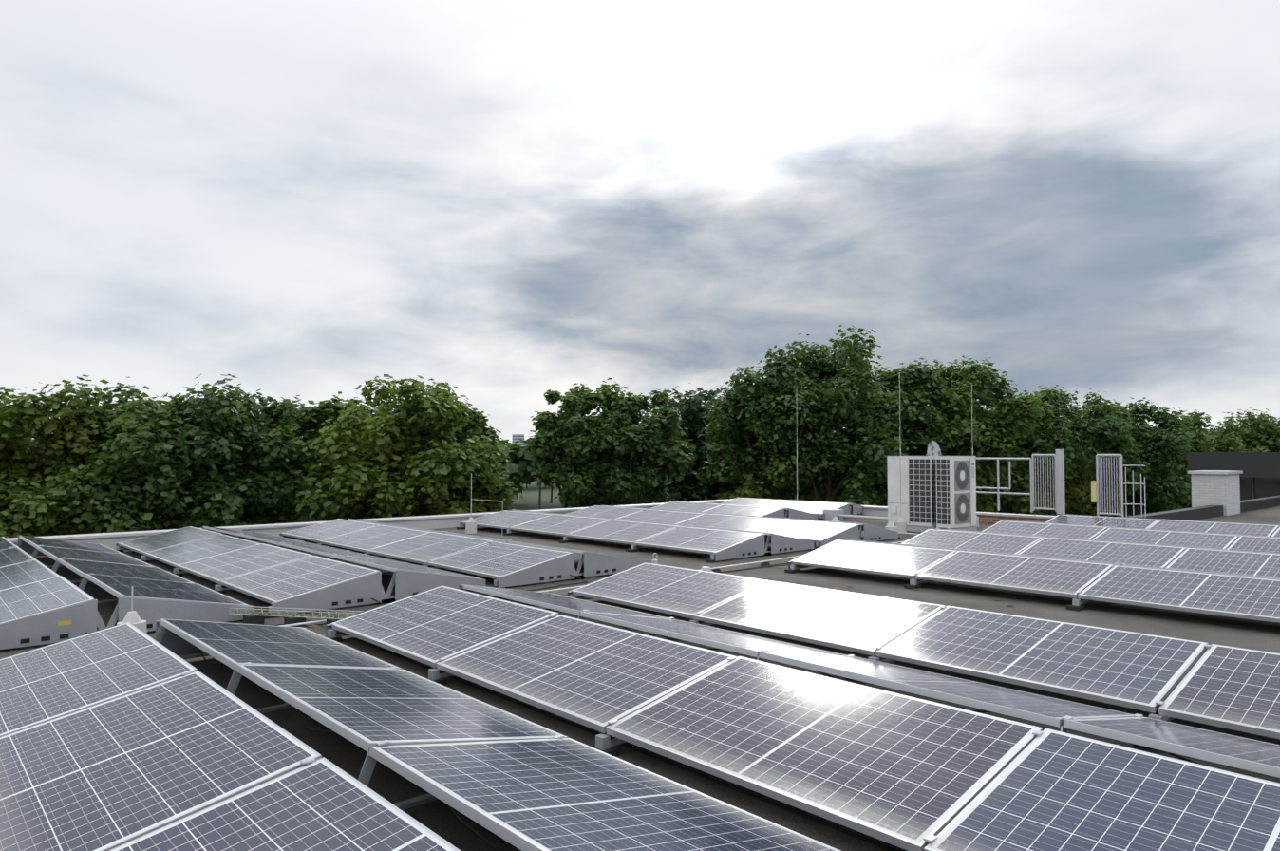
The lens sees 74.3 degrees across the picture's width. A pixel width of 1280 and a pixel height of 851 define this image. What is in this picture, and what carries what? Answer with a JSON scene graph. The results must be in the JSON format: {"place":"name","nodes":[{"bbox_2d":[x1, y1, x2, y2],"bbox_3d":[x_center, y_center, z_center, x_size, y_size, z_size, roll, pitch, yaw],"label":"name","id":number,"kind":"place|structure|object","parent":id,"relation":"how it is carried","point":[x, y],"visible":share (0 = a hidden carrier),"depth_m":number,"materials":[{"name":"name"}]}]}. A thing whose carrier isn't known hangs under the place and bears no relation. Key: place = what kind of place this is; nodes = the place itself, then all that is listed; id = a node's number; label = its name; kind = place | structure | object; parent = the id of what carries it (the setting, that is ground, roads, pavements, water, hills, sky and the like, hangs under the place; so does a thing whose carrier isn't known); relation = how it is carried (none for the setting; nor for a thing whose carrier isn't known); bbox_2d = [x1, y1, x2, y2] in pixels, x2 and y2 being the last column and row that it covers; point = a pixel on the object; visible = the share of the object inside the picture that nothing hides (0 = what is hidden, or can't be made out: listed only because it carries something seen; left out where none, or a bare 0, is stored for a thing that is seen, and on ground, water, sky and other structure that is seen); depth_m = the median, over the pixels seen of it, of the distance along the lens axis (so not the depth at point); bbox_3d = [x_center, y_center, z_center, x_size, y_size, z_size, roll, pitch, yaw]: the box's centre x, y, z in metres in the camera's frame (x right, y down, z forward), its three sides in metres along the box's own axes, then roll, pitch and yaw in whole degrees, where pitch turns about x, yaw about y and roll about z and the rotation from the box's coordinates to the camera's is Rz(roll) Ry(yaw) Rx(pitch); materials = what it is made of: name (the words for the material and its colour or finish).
{"place":"outdoors","nodes":[
{"label":"outdoors","id":0,"kind":"place"},
{"bbox_2d":[511,433,524,444],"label":"distant tower","id":1,"kind":"structure","parent":0,"point":[516,438],"depth_m":898.50,"materials":[{"name":"grey concrete"}]},
{"bbox_2d":[0,513,1279,850],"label":"roof deck","id":2,"kind":"structure","parent":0,"point":[439,816],"depth_m":6.75,"materials":[{"name":"grey concrete"}]},
{"bbox_2d":[229,605,362,626],"bbox_3d":[-3.050,1.704,7.466,1.252,0.154,0.196,0,-2,12],"label":"cable tray","id":3,"kind":"object","parent":2,"relation":"on","point":[255,617],"visible":0.85,"depth_m":7.46,"materials":[{"name":"silver metal"}]},
{"bbox_2d":[6,499,1055,549],"bbox_3d":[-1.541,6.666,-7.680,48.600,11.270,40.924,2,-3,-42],"label":"roof parapet","id":4,"kind":"structure","parent":2,"relation":"on","point":[435,521],"depth_m":16.96,"materials":[{"name":"grey concrete"}]},
{"bbox_2d":[116,374,978,634],"bbox_3d":[1.505,0.350,12.609,10.753,3.200,18.609,0,-2,2],"label":"lightning protection","id":5,"kind":"object","parent":2,"relation":"on","point":[138,622],"visible":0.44,"depth_m":13.84,"materials":[{"name":"grey metal"}]},
{"bbox_2d":[0,500,1279,843],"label":"solar panel mount","id":6,"kind":"object","parent":2,"relation":"on","point":[65,624],"visible":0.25,"depth_m":8.21,"materials":[{"name":"metal"}]},
{"bbox_2d":[0,497,1279,850],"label":"solar panels","id":7,"kind":"object","parent":6,"relation":"on","point":[125,737],"visible":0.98,"depth_m":4.49,"materials":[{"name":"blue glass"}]},
{"bbox_2d":[85,519,1203,850],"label":"ballast block","id":8,"kind":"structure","parent":2,"relation":"on","point":[706,569],"depth_m":5.49,"materials":[{"name":"grey concrete"}]},
{"bbox_2d":[822,508,887,520],"bbox_3d":[5.293,1.877,18.219,0.743,0.520,3.575,1,-2,-26],"label":"cable duct","id":9,"kind":"object","parent":2,"relation":"on","point":[830,515],"visible":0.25,"depth_m":19.35,"materials":[{"name":"grey metal"}]},
{"bbox_2d":[885,455,936,531],"bbox_3d":[5.435,1.349,16.789,0.362,1.482,1.050,2,-3,-42],"label":"air conditioner","id":10,"kind":"object","parent":2,"relation":"on","point":[918,493],"visible":0.96,"depth_m":16.61,"materials":[{"name":"grey metal"}]},
{"bbox_2d":[935,455,977,530],"bbox_3d":[6.144,1.336,16.401,1.050,1.482,0.362,2,-3,-42],"label":"air conditioner","id":11,"kind":"object","parent":2,"relation":"on","point":[955,492],"visible":1,"depth_m":16.14,"materials":[{"name":"grey metal"}]},
{"bbox_2d":[975,449,1146,517],"bbox_3d":[8.479,1.150,17.419,0.222,1.320,3.488,2,-3,-45],"label":"guard rail and gates","id":12,"kind":"object","parent":2,"relation":"on","point":[1059,469],"visible":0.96,"depth_m":17.22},
{"bbox_2d":[1091,480,1096,502],"bbox_3d":[9.000,1.308,16.731,0.050,0.420,0.090,2,-3,-42],"label":"sign","id":13,"kind":"object","parent":12,"relation":"attached to","point":[1093,491],"visible":1,"depth_m":16.71,"materials":[{"name":"yellow"}]},
{"bbox_2d":[0,0,1279,444],"label":"sky","id":14,"kind":"structure","parent":0,"point":[505,203],"materials":[{"name":"white"}]},
{"bbox_2d":[499,478,1173,515],"bbox_3d":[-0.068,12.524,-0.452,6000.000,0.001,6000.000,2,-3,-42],"label":"ground","id":15,"kind":"structure","parent":0,"point":[531,497],"depth_m":232.14,"materials":[{"name":"green plant"}]},
{"bbox_2d":[489,435,558,508],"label":"trees","id":16,"kind":"object","parent":15,"relation":"on","point":[518,461],"visible":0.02,"depth_m":190.47,"materials":[{"name":"green plant"}]},
{"bbox_2d":[0,382,1271,527],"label":"trees","id":17,"kind":"object","parent":15,"relation":"on","point":[692,410],"depth_m":48.84,"materials":[{"name":"green plant"}]},
{"bbox_2d":[0,324,1279,538],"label":"trees","id":18,"kind":"object","parent":15,"relation":"on","point":[209,460],"visible":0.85,"depth_m":34.38,"materials":[{"name":"green plant"}]},
{"bbox_2d":[926,440,941,455],"bbox_3d":[6.117,1.214,17.488,0.672,1.798,0.904,1,-2,-15],"label":"roof vent","id":19,"kind":"object","parent":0,"point":[933,448],"visible":0.23,"depth_m":17.61,"materials":[{"name":"grey metal"}]},
{"bbox_2d":[1122,451,1279,525],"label":"neighbour roof and pavilion","id":20,"kind":"structure","parent":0,"point":[1238,487],"depth_m":22.08,"materials":[{"name":"grey brick"}]}
]}

